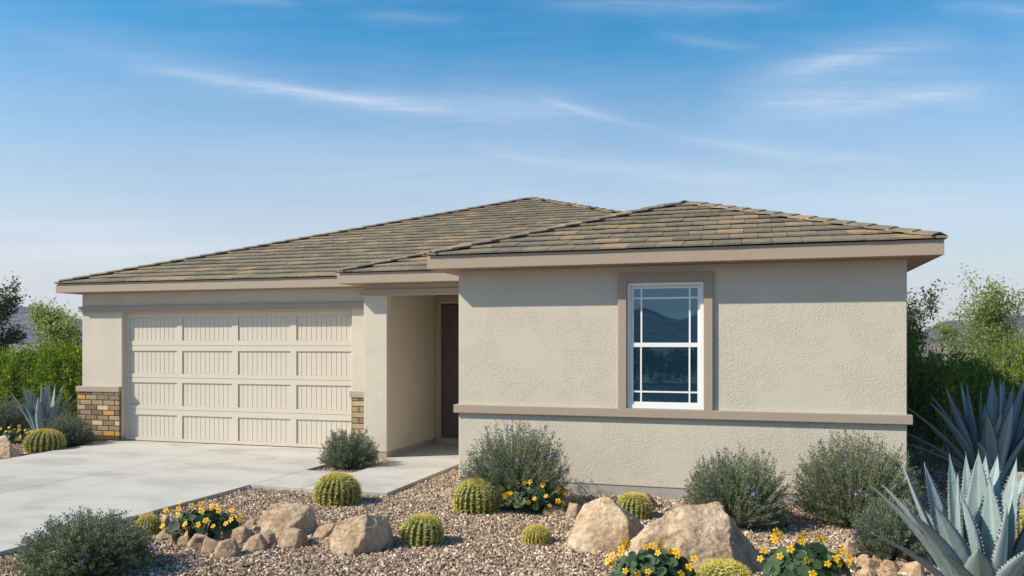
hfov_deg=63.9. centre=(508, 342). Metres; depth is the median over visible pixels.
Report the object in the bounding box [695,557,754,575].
barrel cactus
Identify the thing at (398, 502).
gravel
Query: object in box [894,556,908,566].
rock
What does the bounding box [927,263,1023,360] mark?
tree
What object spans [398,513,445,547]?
barrel cactus
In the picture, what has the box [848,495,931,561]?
flowering shrub
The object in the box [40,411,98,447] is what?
shrub
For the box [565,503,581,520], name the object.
rock
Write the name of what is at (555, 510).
rock
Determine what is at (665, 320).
window
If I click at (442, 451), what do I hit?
porch floor
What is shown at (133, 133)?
sky
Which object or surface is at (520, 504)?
flowering plant
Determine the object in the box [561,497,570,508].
rock
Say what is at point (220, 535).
rock
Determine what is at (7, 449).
boulder
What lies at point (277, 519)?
boulder
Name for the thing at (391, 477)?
walkway
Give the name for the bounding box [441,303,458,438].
front door
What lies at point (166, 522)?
rock
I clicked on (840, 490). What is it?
flowering shrub
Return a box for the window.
[627,281,703,409]
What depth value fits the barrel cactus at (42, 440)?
14.45 m
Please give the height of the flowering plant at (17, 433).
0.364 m
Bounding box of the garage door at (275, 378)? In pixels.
[125,309,351,448]
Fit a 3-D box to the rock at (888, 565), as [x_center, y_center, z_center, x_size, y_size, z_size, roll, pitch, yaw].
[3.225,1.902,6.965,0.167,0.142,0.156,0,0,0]
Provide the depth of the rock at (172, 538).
7.94 m
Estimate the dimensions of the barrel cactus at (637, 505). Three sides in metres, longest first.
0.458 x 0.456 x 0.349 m
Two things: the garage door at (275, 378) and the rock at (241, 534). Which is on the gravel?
the rock at (241, 534)
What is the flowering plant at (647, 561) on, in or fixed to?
on the gravel
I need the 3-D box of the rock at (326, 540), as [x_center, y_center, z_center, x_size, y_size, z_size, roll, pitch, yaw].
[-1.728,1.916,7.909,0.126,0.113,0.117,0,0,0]
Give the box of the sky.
[0,0,1023,330]
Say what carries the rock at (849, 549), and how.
on the gravel
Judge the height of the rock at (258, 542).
0.184 m
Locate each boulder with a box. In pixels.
[0,435,20,457]
[258,502,317,537]
[329,514,393,556]
[567,496,643,552]
[624,501,766,575]
[1017,472,1023,509]
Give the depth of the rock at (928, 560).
7.15 m
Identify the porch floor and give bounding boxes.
[386,443,458,460]
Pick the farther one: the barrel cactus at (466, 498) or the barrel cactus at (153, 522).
the barrel cactus at (466, 498)
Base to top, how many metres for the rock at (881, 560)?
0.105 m
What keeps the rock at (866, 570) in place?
on the gravel
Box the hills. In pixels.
[0,306,1023,343]
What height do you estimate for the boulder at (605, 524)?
0.571 m
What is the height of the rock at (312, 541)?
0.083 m
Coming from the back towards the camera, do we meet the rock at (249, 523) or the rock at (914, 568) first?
the rock at (249, 523)
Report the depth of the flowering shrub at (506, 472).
9.49 m
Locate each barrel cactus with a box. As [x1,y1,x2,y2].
[22,427,66,452]
[136,514,163,534]
[312,471,362,506]
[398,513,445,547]
[451,477,502,515]
[521,523,552,545]
[615,491,653,520]
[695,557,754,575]
[1014,509,1023,541]
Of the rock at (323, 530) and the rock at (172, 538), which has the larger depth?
the rock at (323, 530)
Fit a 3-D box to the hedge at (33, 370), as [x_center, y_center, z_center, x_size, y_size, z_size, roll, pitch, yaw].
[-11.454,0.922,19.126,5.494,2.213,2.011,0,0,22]
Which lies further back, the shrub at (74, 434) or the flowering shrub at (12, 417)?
the flowering shrub at (12, 417)
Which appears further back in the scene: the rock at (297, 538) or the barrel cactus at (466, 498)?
the barrel cactus at (466, 498)
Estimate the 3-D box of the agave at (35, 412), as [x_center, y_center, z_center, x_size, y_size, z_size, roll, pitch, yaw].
[-9.220,1.348,16.327,1.315,1.177,0.776,0,0,-12]
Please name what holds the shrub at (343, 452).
on the gravel
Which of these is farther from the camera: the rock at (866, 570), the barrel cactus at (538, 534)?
the barrel cactus at (538, 534)
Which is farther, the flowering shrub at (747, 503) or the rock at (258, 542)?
the flowering shrub at (747, 503)
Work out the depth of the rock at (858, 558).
7.26 m
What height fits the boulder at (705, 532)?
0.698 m
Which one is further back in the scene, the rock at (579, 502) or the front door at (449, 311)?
the front door at (449, 311)
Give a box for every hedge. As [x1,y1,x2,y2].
[0,336,81,426]
[907,328,1023,468]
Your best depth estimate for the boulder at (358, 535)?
7.60 m
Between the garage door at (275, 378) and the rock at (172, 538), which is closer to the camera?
the rock at (172, 538)
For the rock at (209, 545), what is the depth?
7.55 m
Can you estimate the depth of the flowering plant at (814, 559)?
6.40 m
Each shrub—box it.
[0,395,31,437]
[7,504,163,575]
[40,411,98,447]
[316,426,379,469]
[457,416,572,509]
[680,441,796,529]
[784,426,925,527]
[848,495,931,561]
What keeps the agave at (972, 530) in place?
on the gravel
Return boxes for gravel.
[0,430,1023,575]
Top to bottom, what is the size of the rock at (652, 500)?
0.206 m
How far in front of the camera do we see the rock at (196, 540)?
7.74 m
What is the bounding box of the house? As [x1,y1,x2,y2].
[54,197,947,505]
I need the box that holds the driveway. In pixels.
[0,440,328,556]
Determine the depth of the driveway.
11.59 m
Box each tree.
[0,271,27,355]
[24,295,81,351]
[907,279,953,360]
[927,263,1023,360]
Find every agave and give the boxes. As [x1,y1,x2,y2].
[11,382,76,430]
[867,449,1023,575]
[907,375,1023,483]
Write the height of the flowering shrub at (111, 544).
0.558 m
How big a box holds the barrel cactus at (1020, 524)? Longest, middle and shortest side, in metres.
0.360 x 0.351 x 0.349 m
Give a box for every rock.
[137,511,157,518]
[156,528,170,540]
[160,515,169,528]
[167,530,177,544]
[177,535,189,545]
[187,533,207,548]
[201,536,217,553]
[213,531,231,540]
[214,538,240,558]
[229,525,250,543]
[244,533,269,551]
[245,519,256,528]
[250,525,260,535]
[263,529,275,545]
[277,527,307,548]
[308,538,316,544]
[313,523,334,539]
[323,537,329,545]
[440,487,455,497]
[542,505,565,516]
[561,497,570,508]
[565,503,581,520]
[571,499,583,506]
[642,492,657,507]
[841,538,855,556]
[844,559,856,570]
[855,554,869,561]
[855,564,877,575]
[857,557,879,570]
[872,555,883,562]
[879,559,899,572]
[880,572,898,575]
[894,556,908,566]
[899,561,925,575]
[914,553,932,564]
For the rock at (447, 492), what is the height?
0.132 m
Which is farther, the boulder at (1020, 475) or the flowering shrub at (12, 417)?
the flowering shrub at (12, 417)
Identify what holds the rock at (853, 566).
on the gravel
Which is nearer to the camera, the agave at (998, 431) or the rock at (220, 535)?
the rock at (220, 535)
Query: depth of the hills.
1741.27 m
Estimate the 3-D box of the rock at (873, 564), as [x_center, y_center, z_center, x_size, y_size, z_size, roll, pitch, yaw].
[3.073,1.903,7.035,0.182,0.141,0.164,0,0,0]
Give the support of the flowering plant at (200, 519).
on the gravel
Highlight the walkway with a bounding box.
[250,458,458,495]
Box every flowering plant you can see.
[0,425,32,443]
[160,500,244,538]
[500,476,566,513]
[604,539,698,575]
[757,528,853,575]
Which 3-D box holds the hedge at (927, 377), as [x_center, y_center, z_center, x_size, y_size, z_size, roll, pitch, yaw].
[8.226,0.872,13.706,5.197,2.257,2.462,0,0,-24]

